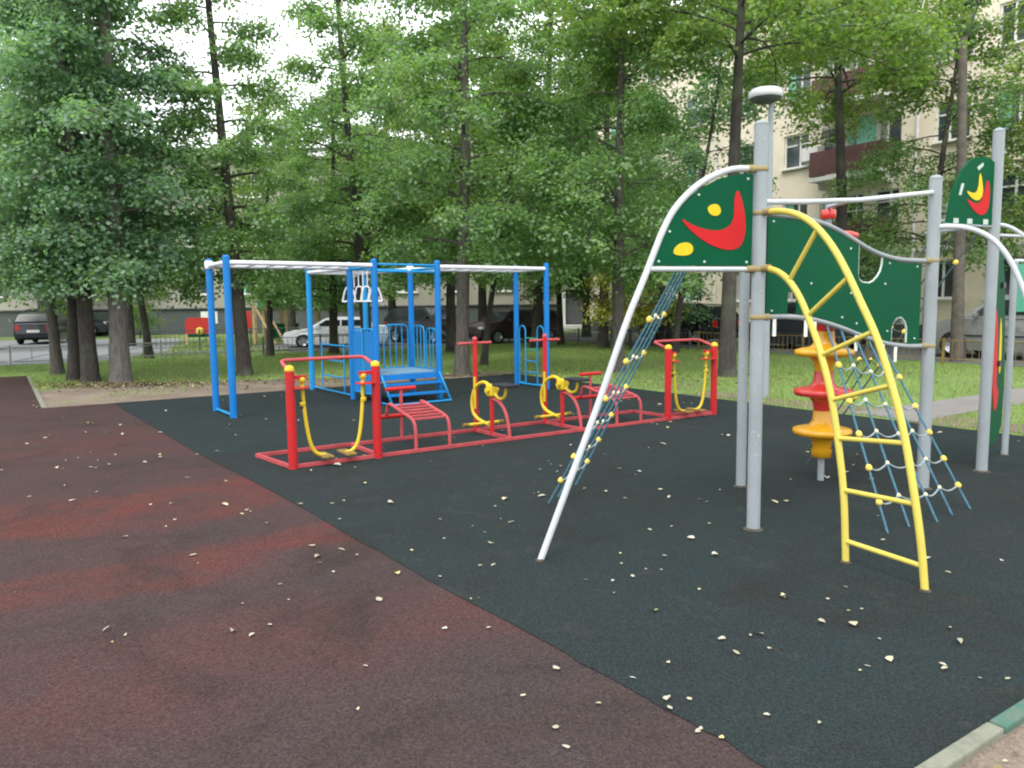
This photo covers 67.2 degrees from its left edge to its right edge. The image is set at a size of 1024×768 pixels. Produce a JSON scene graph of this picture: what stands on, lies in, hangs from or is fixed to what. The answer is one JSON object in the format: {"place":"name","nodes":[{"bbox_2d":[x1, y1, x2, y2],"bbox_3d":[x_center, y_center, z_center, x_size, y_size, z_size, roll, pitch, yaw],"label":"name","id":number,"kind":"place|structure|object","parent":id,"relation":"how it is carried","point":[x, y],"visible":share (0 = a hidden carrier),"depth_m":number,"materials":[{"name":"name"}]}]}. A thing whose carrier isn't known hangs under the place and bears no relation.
{"place":"outdoors","nodes":[
{"label":"outdoors","id":0,"kind":"place"},
{"bbox_2d":[0,338,181,364],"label":"yard asphalt","id":1,"kind":"structure","parent":0,"point":[20,354],"depth_m":30.69,"materials":[{"name":"grey asphalt"}]},
{"bbox_2d":[13,311,66,343],"bbox_3d":[-22.736,-2.772,37.486,1.940,1.528,4.019,-3,6,-17],"label":"parked car","id":2,"kind":"object","parent":1,"relation":"on","point":[29,325],"visible":0.56,"depth_m":35.74,"materials":[{"name":"black paint"}]},
{"bbox_2d":[0,0,681,146],"label":"sky","id":3,"kind":"structure","parent":0,"point":[295,46],"materials":[{"name":"white"}]},
{"bbox_2d":[252,332,638,351],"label":"road","id":4,"kind":"structure","parent":0,"point":[574,336],"depth_m":32.91,"materials":[{"name":"grey asphalt"}]},
{"bbox_2d":[283,317,388,347],"bbox_3d":[-7.027,-2.104,30.939,4.065,1.171,1.748,-2,6,-8],"label":"parked car","id":5,"kind":"object","parent":4,"relation":"on","point":[321,328],"visible":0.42,"depth_m":30.17,"materials":[{"name":"white paint"}]},
{"bbox_2d":[383,307,469,342],"bbox_3d":[-3.631,-2.571,33.308,4.019,1.528,1.940,4,8,38],"label":"parked car","id":6,"kind":"object","parent":4,"relation":"on","point":[424,317],"visible":0.36,"depth_m":32.82,"materials":[{"name":"black paint"}]},
{"bbox_2d":[469,309,556,343],"bbox_3d":[0.020,-2.462,32.520,4.158,1.385,1.895,-5,7,-35],"label":"parked car","id":7,"kind":"object","parent":4,"relation":"on","point":[502,325],"visible":0.57,"depth_m":31.74,"materials":[{"name":"black paint"}]},
{"bbox_2d":[510,54,656,336],"bbox_3d":[3.308,-9.258,36.126,8.074,14.177,8.419,4,8,41],"label":"maple tree","id":8,"kind":"object","parent":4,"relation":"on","point":[584,333],"visible":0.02,"depth_m":36.67,"materials":[{"name":"green plant"}]},
{"bbox_2d":[0,330,1023,435],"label":"ground","id":9,"kind":"structure","parent":0,"point":[776,386],"depth_m":18.93,"materials":[{"name":"green plant"}]},
{"bbox_2d":[0,140,37,302],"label":"lime tree","id":10,"kind":"object","parent":9,"relation":"on","point":[12,288],"visible":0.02,"depth_m":29.26,"materials":[{"name":"green plant"}]},
{"bbox_2d":[27,377,46,407],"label":"kerb","id":11,"kind":"structure","parent":9,"relation":"on","point":[40,399],"depth_m":14.28,"materials":[{"name":"concrete"}]},
{"bbox_2d":[0,37,100,311],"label":"lime tree","id":12,"kind":"object","parent":9,"relation":"on","point":[40,303],"visible":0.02,"depth_m":42.50,"materials":[{"name":"green plant"}]},
{"bbox_2d":[40,297,66,339],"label":"bush","id":13,"kind":"object","parent":9,"relation":"on","point":[65,313],"visible":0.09,"depth_m":40.85,"materials":[{"name":"green plant"}]},
{"bbox_2d":[22,308,108,335],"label":"parked car","id":14,"kind":"object","parent":9,"relation":"on","point":[100,325],"visible":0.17,"depth_m":45.20,"materials":[{"name":"grey paint"}]},
{"bbox_2d":[0,0,136,374],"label":"lime tree","id":15,"kind":"object","parent":9,"relation":"on","point":[56,360],"visible":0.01,"depth_m":19.01,"materials":[{"name":"green plant"}]},
{"bbox_2d":[0,0,186,383],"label":"lime tree","id":16,"kind":"object","parent":9,"relation":"on","point":[89,368],"visible":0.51,"depth_m":15.86,"materials":[{"name":"green plant"}]},
{"bbox_2d":[0,0,196,380],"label":"broadleaf tree","id":17,"kind":"object","parent":9,"relation":"on","point":[73,363],"visible":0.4,"depth_m":16.06,"materials":[{"name":"green plant"}]},
{"bbox_2d":[0,339,226,365],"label":"yard fence","id":18,"kind":"object","parent":9,"relation":"on","point":[160,355],"visible":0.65,"depth_m":24.00,"materials":[{"name":"grey metal"}]},
{"bbox_2d":[0,0,243,382],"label":"lime tree","id":19,"kind":"object","parent":9,"relation":"on","point":[70,116],"visible":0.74,"depth_m":15.93,"materials":[{"name":"green plant"}]},
{"bbox_2d":[54,28,199,358],"bbox_3d":[-12.677,-6.032,24.631,5.641,10.504,5.393,3,4,33],"label":"slender tree","id":20,"kind":"object","parent":9,"relation":"on","point":[147,350],"visible":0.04,"depth_m":24.84,"materials":[{"name":"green plant"}]},
{"bbox_2d":[91,144,201,345],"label":"maple tree","id":21,"kind":"object","parent":9,"relation":"on","point":[131,328],"visible":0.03,"depth_m":33.26,"materials":[{"name":"green plant"}]},
{"bbox_2d":[127,295,167,337],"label":"bush","id":22,"kind":"object","parent":9,"relation":"on","point":[137,321],"visible":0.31,"depth_m":42.27,"materials":[{"name":"green plant"}]},
{"bbox_2d":[184,317,208,344],"bbox_3d":[-13.569,-2.272,33.242,1.030,1.180,0.286,-3,6,-17],"label":"toy train","id":23,"kind":"object","parent":9,"relation":"on","point":[201,324],"visible":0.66,"depth_m":33.22,"materials":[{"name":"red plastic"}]},
{"bbox_2d":[131,0,334,375],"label":"lime tree","id":24,"kind":"object","parent":9,"relation":"on","point":[232,55],"visible":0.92,"depth_m":17.45,"materials":[{"name":"green plant"}]},
{"bbox_2d":[130,345,348,354],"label":"footpath","id":25,"kind":"structure","parent":9,"relation":"on","point":[234,349],"depth_m":28.76,"materials":[{"name":"concrete"}]},
{"bbox_2d":[232,295,282,343],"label":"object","id":26,"kind":"structure","parent":9,"relation":"on","point":[252,319],"depth_m":33.42,"materials":[{"name":"beige wood"}]},
{"bbox_2d":[150,324,387,349],"bbox_3d":[-9.510,-1.885,30.934,9.550,0.830,0.050,-4,7,-30],"label":"play area fence","id":27,"kind":"object","parent":9,"relation":"on","point":[250,344],"visible":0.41,"depth_m":29.68,"materials":[{"name":"metal"}]},
{"bbox_2d":[198,68,340,356],"bbox_3d":[-7.956,-5.756,25.675,4.961,9.664,5.190,4,8,39],"label":"slender tree","id":28,"kind":"object","parent":9,"relation":"on","point":[269,322],"visible":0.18,"depth_m":25.22,"materials":[{"name":"green plant"}]},
{"bbox_2d":[47,374,501,407],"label":"kerb","id":29,"kind":"structure","parent":9,"relation":"on","point":[228,394],"depth_m":13.97,"materials":[{"name":"concrete"}]},
{"bbox_2d":[39,371,527,406],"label":"soil","id":30,"kind":"structure","parent":9,"relation":"on","point":[81,395],"depth_m":15.10,"materials":[{"name":"brown soil"}]},
{"bbox_2d":[332,0,600,374],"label":"lime tree","id":31,"kind":"object","parent":30,"relation":"on","point":[434,158],"visible":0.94,"depth_m":16.76,"materials":[{"name":"green plant"}]},
{"bbox_2d":[0,147,582,336],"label":"long house","id":32,"kind":"structure","parent":9,"relation":"on","point":[572,315],"depth_m":47.08,"materials":[{"name":"paint"}]},
{"bbox_2d":[93,311,108,334],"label":"door","id":33,"kind":"structure","parent":32,"relation":"in","point":[100,315],"depth_m":46.64,"materials":[{"name":"paint"}]},
{"bbox_2d":[139,311,158,333],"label":"door","id":34,"kind":"structure","parent":32,"relation":"in","point":[156,312],"depth_m":46.86,"materials":[{"name":"paint"}]},
{"bbox_2d":[188,270,206,295],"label":"window","id":35,"kind":"structure","parent":32,"relation":"in","point":[203,293],"depth_m":47.06,"materials":[{"name":"white glass"}]},
{"bbox_2d":[237,173,259,197],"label":"window","id":36,"kind":"structure","parent":32,"relation":"in","point":[237,173],"depth_m":46.57,"materials":[{"name":"white glass"}]},
{"bbox_2d":[396,283,417,292],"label":"window","id":37,"kind":"structure","parent":32,"relation":"in","point":[402,291],"depth_m":47.71,"materials":[{"name":"white glass"}]},
{"bbox_2d":[496,275,512,291],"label":"window","id":38,"kind":"structure","parent":32,"relation":"in","point":[511,288],"depth_m":48.08,"materials":[{"name":"white glass"}]},
{"bbox_2d":[562,286,582,329],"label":"window","id":39,"kind":"structure","parent":32,"relation":"in","point":[572,317],"depth_m":48.09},
{"bbox_2d":[240,112,356,330],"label":"lime tree","id":40,"kind":"object","parent":9,"relation":"on","point":[292,318],"visible":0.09,"depth_m":34.78,"materials":[{"name":"green plant"}]},
{"bbox_2d":[257,278,347,339],"bbox_3d":[-9.972,-3.815,37.660,4.750,3.350,2.430,-1,6,0],"label":"playhouse","id":41,"kind":"object","parent":9,"relation":"on","point":[282,326],"visible":0.12,"depth_m":37.16,"materials":[{"name":"wood"}]},
{"bbox_2d":[248,75,422,353],"bbox_3d":[-5.980,-5.579,25.476,5.701,9.262,5.524,1,6,14],"label":"broadleaf tree","id":42,"kind":"object","parent":9,"relation":"on","point":[335,295],"visible":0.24,"depth_m":25.07,"materials":[{"name":"green plant"}]},
{"bbox_2d":[229,0,457,353],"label":"broadleaf tree","id":43,"kind":"object","parent":9,"relation":"on","point":[310,17],"visible":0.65,"depth_m":21.11,"materials":[{"name":"green plant"}]},
{"bbox_2d":[0,376,765,767],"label":"red rubber surface","id":44,"kind":"object","parent":9,"relation":"on","point":[180,674],"visible":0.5,"depth_m":3.66,"materials":[{"name":"red rubber"}]},
{"bbox_2d":[303,11,470,339],"bbox_3d":[-5.607,-9.726,35.475,9.184,15.465,8.808,5,8,45],"label":"maple tree","id":45,"kind":"object","parent":9,"relation":"on","point":[387,25],"visible":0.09,"depth_m":35.42,"materials":[{"name":"green plant"}]},
{"bbox_2d":[262,330,528,354],"bbox_3d":[-3.439,-1.699,29.390,12.045,0.630,0.050,-5,7,-33],"label":"lawn fence","id":46,"kind":"object","parent":9,"relation":"on","point":[320,336],"visible":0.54,"depth_m":27.55,"materials":[{"name":"metal"}]},
{"bbox_2d":[332,0,548,352],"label":"maple tree","id":47,"kind":"object","parent":9,"relation":"on","point":[450,316],"visible":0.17,"depth_m":25.10,"materials":[{"name":"green plant"}]},
{"bbox_2d":[400,0,545,320],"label":"maple tree","id":48,"kind":"object","parent":9,"relation":"on","point":[482,304],"visible":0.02,"depth_m":35.31,"materials":[{"name":"green plant"}]},
{"bbox_2d":[421,36,580,364],"bbox_3d":[-0.324,-4.264,19.273,4.098,7.983,4.287,11,11,30],"label":"slender tree","id":49,"kind":"object","parent":9,"relation":"on","point":[484,358],"visible":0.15,"depth_m":18.86,"materials":[{"name":"green plant"}]},
{"bbox_2d":[30,366,1019,767],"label":"leaf litter","id":50,"kind":"object","parent":9,"relation":"on","point":[128,384],"visible":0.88,"depth_m":16.26,"materials":[{"name":"brown plant"}]},
{"bbox_2d":[495,78,599,344],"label":"lime tree","id":51,"kind":"object","parent":9,"relation":"on","point":[560,328],"visible":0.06,"depth_m":29.72,"materials":[{"name":"green plant"}]},
{"bbox_2d":[459,0,648,347],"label":"broadleaf tree","id":52,"kind":"object","parent":9,"relation":"on","point":[538,300],"visible":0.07,"depth_m":27.16,"materials":[{"name":"green plant"}]},
{"bbox_2d":[114,374,1023,767],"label":"dark rubber surface","id":53,"kind":"object","parent":9,"relation":"on","point":[796,668],"visible":0.97,"depth_m":5.05,"materials":[{"name":"black rubber"}]},
{"bbox_2d":[204,255,549,417],"bbox_3d":[-2.449,-0.963,13.781,5.866,2.367,3.441,-5,7,-35],"label":"gymnastics frame","id":54,"kind":"object","parent":53,"relation":"on","point":[412,373],"visible":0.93,"depth_m":13.04,"materials":[{"name":"blue paint"}]},
{"bbox_2d":[255,334,717,469],"bbox_3d":[0.097,0.013,9.536,6.261,1.206,0.986,-5,7,-33],"label":"exercise station","id":55,"kind":"object","parent":53,"relation":"on","point":[492,390],"visible":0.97,"depth_m":9.18,"materials":[{"name":"red paint"}]},
{"bbox_2d":[535,120,1023,592],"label":"climbing frame","id":56,"kind":"object","parent":53,"relation":"on","point":[733,223],"visible":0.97,"depth_m":5.65,"materials":[{"name":"grey paint"}]},
{"bbox_2d":[529,2,697,348],"bbox_3d":[3.349,-8.667,27.003,6.396,14.895,6.601,-2,6,-16],"label":"broadleaf tree","id":57,"kind":"object","parent":9,"relation":"on","point":[603,338],"visible":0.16,"depth_m":26.32,"materials":[{"name":"green plant"}]},
{"bbox_2d":[549,327,690,349],"bbox_3d":[3.786,-1.781,29.331,0.050,0.630,8.046,-5,7,-33],"label":"lawn fence","id":58,"kind":"object","parent":9,"relation":"on","point":[610,341],"visible":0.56,"depth_m":28.64,"materials":[{"name":"metal"}]},
{"bbox_2d":[509,0,737,371],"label":"lime tree","id":59,"kind":"object","parent":9,"relation":"on","point":[649,106],"visible":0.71,"depth_m":16.80,"materials":[{"name":"green plant"}]},
{"bbox_2d":[576,220,697,349],"bbox_3d":[4.043,-3.408,26.397,3.941,4.542,4.226,-1,6,-2],"label":"bush","id":60,"kind":"object","parent":9,"relation":"on","point":[638,312],"visible":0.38,"depth_m":25.74,"materials":[{"name":"green plant"}]},
{"bbox_2d":[611,265,719,345],"bbox_3d":[5.561,-3.611,28.169,4.226,4.542,3.941,-4,7,-27],"label":"bush","id":61,"kind":"object","parent":9,"relation":"on","point":[693,311],"visible":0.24,"depth_m":27.86,"materials":[{"name":"green plant"}]},
{"bbox_2d":[624,7,784,352],"bbox_3d":[5.654,-5.879,23.242,5.177,10.084,5.416,0,6,2],"label":"slender tree","id":62,"kind":"object","parent":9,"relation":"on","point":[691,154],"visible":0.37,"depth_m":22.90,"materials":[{"name":"green plant"}]},
{"bbox_2d":[519,0,980,377],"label":"broadleaf tree","id":63,"kind":"object","parent":9,"relation":"on","point":[818,20],"visible":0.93,"depth_m":15.74,"materials":[{"name":"green plant"}]},
{"bbox_2d":[581,0,1023,341],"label":"apartment building","id":64,"kind":"structure","parent":9,"relation":"on","point":[800,172],"depth_m":29.61,"materials":[{"name":"beige paint"}]},
{"bbox_2d":[646,54,662,83],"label":"window","id":65,"kind":"structure","parent":64,"relation":"in","point":[658,77],"depth_m":39.28,"materials":[{"name":"white glass"}]},
{"bbox_2d":[684,273,702,302],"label":"window","id":66,"kind":"structure","parent":64,"relation":"in","point":[698,274],"depth_m":37.91,"materials":[{"name":"grey glass"}]},
{"bbox_2d":[686,97,702,128],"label":"window","id":67,"kind":"structure","parent":64,"relation":"in","point":[687,101],"depth_m":37.39,"materials":[{"name":"white glass"}]},
{"bbox_2d":[686,155,703,186],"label":"window","id":68,"kind":"structure","parent":64,"relation":"in","point":[702,155],"depth_m":37.53,"materials":[{"name":"grey glass"}]},
{"bbox_2d":[736,272,750,301],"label":"window","id":69,"kind":"structure","parent":64,"relation":"in","point":[738,277],"depth_m":35.81,"materials":[{"name":"white glass"}]},
{"bbox_2d":[739,144,753,173],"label":"window","id":70,"kind":"structure","parent":64,"relation":"in","point":[752,144],"depth_m":34.80,"materials":[{"name":"grey glass"}]},
{"bbox_2d":[788,292,795,301],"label":"window","id":71,"kind":"structure","parent":64,"relation":"in","point":[791,297],"depth_m":33.42,"materials":[{"name":"white glass"}]},
{"bbox_2d":[780,132,809,171],"bbox_3d":[12.062,-9.847,32.660,0.280,1.455,1.399,-5,7,-33],"label":"window","id":72,"kind":"structure","parent":64,"relation":"in","point":[793,153],"depth_m":32.84,"materials":[{"name":"white glass"}]},
{"bbox_2d":[784,204,807,214],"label":"window","id":73,"kind":"structure","parent":64,"relation":"in","point":[801,208],"depth_m":32.82,"materials":[{"name":"grey glass"}]},
{"bbox_2d":[785,63,810,104],"bbox_3d":[12.028,-12.632,32.371,0.280,1.455,1.399,-5,7,-33],"label":"window","id":74,"kind":"structure","parent":64,"relation":"in","point":[805,83],"depth_m":32.33,"materials":[{"name":"white glass"}]},
{"bbox_2d":[820,196,836,220],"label":"window","id":75,"kind":"structure","parent":64,"relation":"in","point":[822,205],"depth_m":31.86,"materials":[{"name":"grey glass"}]},
{"bbox_2d":[822,126,835,150],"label":"window","id":76,"kind":"structure","parent":64,"relation":"in","point":[827,147],"depth_m":31.50,"materials":[{"name":"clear glass"}]},
{"bbox_2d":[825,54,845,75],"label":"window","id":77,"kind":"structure","parent":64,"relation":"in","point":[844,67],"depth_m":31.18,"materials":[{"name":"white glass"}]},
{"bbox_2d":[846,123,863,169],"bbox_3d":[13.651,-9.329,30.515,0.072,2.080,0.900,-5,7,-33],"label":"window","id":78,"kind":"structure","parent":64,"relation":"in","point":[849,136],"depth_m":30.68,"materials":[{"name":"grey glass"}]},
{"bbox_2d":[847,193,863,219],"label":"window","id":79,"kind":"structure","parent":64,"relation":"in","point":[849,215],"depth_m":30.71,"materials":[{"name":"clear glass"}]},
{"bbox_2d":[847,53,867,97],"bbox_3d":[13.617,-12.114,30.226,0.072,2.080,0.900,-5,7,-33],"label":"window","id":80,"kind":"structure","parent":64,"relation":"in","point":[851,64],"depth_m":30.25,"materials":[{"name":"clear glass"}]},
{"bbox_2d":[875,188,899,225],"bbox_3d":[14.372,-6.737,29.556,0.280,1.455,1.159,-5,7,-33],"label":"window","id":81,"kind":"structure","parent":64,"relation":"in","point":[896,190],"depth_m":29.65,"materials":[{"name":"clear glass"}]},
{"bbox_2d":[878,112,902,149],"bbox_3d":[14.424,-9.556,29.321,0.072,1.400,1.000,-5,7,-33],"label":"window","id":82,"kind":"structure","parent":64,"relation":"in","point":[894,130],"depth_m":29.29,"materials":[{"name":"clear glass"}]},
{"bbox_2d":[937,260,952,299],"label":"window","id":83,"kind":"structure","parent":64,"relation":"in","point":[945,289],"depth_m":28.00,"materials":[{"name":"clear glass"}]},
{"bbox_2d":[941,182,951,221],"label":"window","id":84,"kind":"structure","parent":64,"relation":"in","point":[942,210],"depth_m":27.86,"materials":[{"name":"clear glass"}]},
{"bbox_2d":[930,97,971,144],"bbox_3d":[15.642,-9.336,27.322,0.280,1.455,1.399,-5,7,-33],"label":"window","id":85,"kind":"structure","parent":64,"relation":"in","point":[951,137],"depth_m":27.68,"materials":[{"name":"clear glass"}]},
{"bbox_2d":[934,14,976,64],"bbox_3d":[15.608,-12.121,27.033,0.280,1.455,1.399,-5,7,-33],"label":"window","id":86,"kind":"structure","parent":64,"relation":"in","point":[937,63],"depth_m":27.07,"materials":[{"name":"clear glass"}]},
{"bbox_2d":[981,256,1023,299],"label":"window","id":87,"kind":"structure","parent":64,"relation":"in","point":[1007,273],"depth_m":26.30,"materials":[{"name":"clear glass"}]},
{"bbox_2d":[995,0,1023,48],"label":"window","id":88,"kind":"structure","parent":64,"relation":"in","point":[1003,6],"depth_m":25.64,"materials":[{"name":"clear glass"}]},
{"bbox_2d":[996,87,1023,130],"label":"window","id":89,"kind":"structure","parent":64,"relation":"in","point":[1017,112],"depth_m":25.80,"materials":[{"name":"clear glass"}]},
{"bbox_2d":[1002,171,1023,212],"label":"window","id":90,"kind":"structure","parent":64,"relation":"in","point":[1011,182],"depth_m":26.00,"materials":[{"name":"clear glass"}]},
{"bbox_2d":[697,331,1023,363],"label":"roadside fence","id":91,"kind":"object","parent":9,"relation":"on","point":[868,355],"visible":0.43,"depth_m":19.92,"materials":[{"name":"metal"}]},
{"bbox_2d":[859,231,904,331],"bbox_3d":[12.155,-3.424,27.394,3.874,4.164,3.613,0,6,7],"label":"bush","id":92,"kind":"object","parent":9,"relation":"on","point":[868,277],"visible":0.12,"depth_m":26.89,"materials":[{"name":"green plant"}]},
{"bbox_2d":[853,388,1023,421],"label":"footpath","id":93,"kind":"structure","parent":9,"relation":"on","point":[943,408],"depth_m":11.44,"materials":[{"name":"concrete"}]},
{"bbox_2d":[915,722,1003,767],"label":"kerb","id":94,"kind":"structure","parent":9,"relation":"on","point":[959,752],"depth_m":2.73,"materials":[{"name":"concrete"}]},
{"bbox_2d":[896,0,1023,268],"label":"broadleaf tree","id":95,"kind":"object","parent":9,"relation":"on","point":[1019,68],"visible":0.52,"depth_m":21.83,"materials":[{"name":"green plant"}]},
{"bbox_2d":[989,699,1023,733],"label":"kerb","id":96,"kind":"structure","parent":9,"relation":"on","point":[1010,719],"depth_m":2.92,"materials":[{"name":"green paint"}]},
{"bbox_2d":[565,337,1023,365],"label":"road","id":97,"kind":"structure","parent":0,"point":[976,356],"depth_m":24.18,"materials":[{"name":"grey asphalt"}]},
{"bbox_2d":[599,82,738,339],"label":"broadleaf tree","id":98,"kind":"object","parent":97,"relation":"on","point":[652,151],"visible":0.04,"depth_m":31.25,"materials":[{"name":"green plant"}]},
{"bbox_2d":[638,304,738,344],"bbox_3d":[6.921,-2.380,30.225,1.940,1.528,4.019,-5,7,-33],"label":"parked car","id":99,"kind":"object","parent":97,"relation":"on","point":[714,324],"visible":0.36,"depth_m":28.85,"materials":[{"name":"black paint"}]},
{"bbox_2d":[749,303,865,348],"bbox_3d":[9.877,-1.961,25.849,1.940,1.528,4.019,-5,7,-33],"label":"parked car","id":100,"kind":"object","parent":97,"relation":"on","point":[788,327],"visible":0.2,"depth_m":25.37,"materials":[{"name":"grey paint"}]},
{"bbox_2d":[628,0,1004,347],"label":"broadleaf tree","id":101,"kind":"object","parent":97,"relation":"on","point":[838,112],"visible":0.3,"depth_m":23.85,"materials":[{"name":"green plant"}]},
{"bbox_2d":[822,0,1023,350],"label":"broadleaf tree","id":102,"kind":"object","parent":97,"relation":"on","point":[942,156],"visible":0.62,"depth_m":23.03,"materials":[{"name":"green plant"}]},
{"bbox_2d":[949,0,979,361],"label":"wooden pole","id":103,"kind":"object","parent":97,"relation":"on","point":[958,311],"visible":0.73,"depth_m":19.40,"materials":[{"name":"brown wood"}]},
{"bbox_2d":[935,295,1023,356],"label":"parked car","id":104,"kind":"object","parent":97,"relation":"on","point":[973,328],"visible":0.36,"depth_m":20.48,"materials":[{"name":"silver metal"}]},
{"bbox_2d":[690,391,1023,433],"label":"soil","id":105,"kind":"structure","parent":0,"point":[1012,427],"depth_m":11.34,"materials":[{"name":"brown soil"}]},
{"bbox_2d":[748,86,782,397],"bbox_3d":[4.093,-2.249,12.580,0.536,5.015,0.536,-1,6,0],"label":"lamp post","id":106,"kind":"object","parent":105,"relation":"on","point":[769,96],"visible":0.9,"depth_m":12.43,"materials":[{"name":"grey metal"}]},
{"bbox_2d":[957,723,1023,767],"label":"soil","id":107,"kind":"structure","parent":0,"point":[1005,746],"depth_m":2.73,"materials":[{"name":"beige soil"}]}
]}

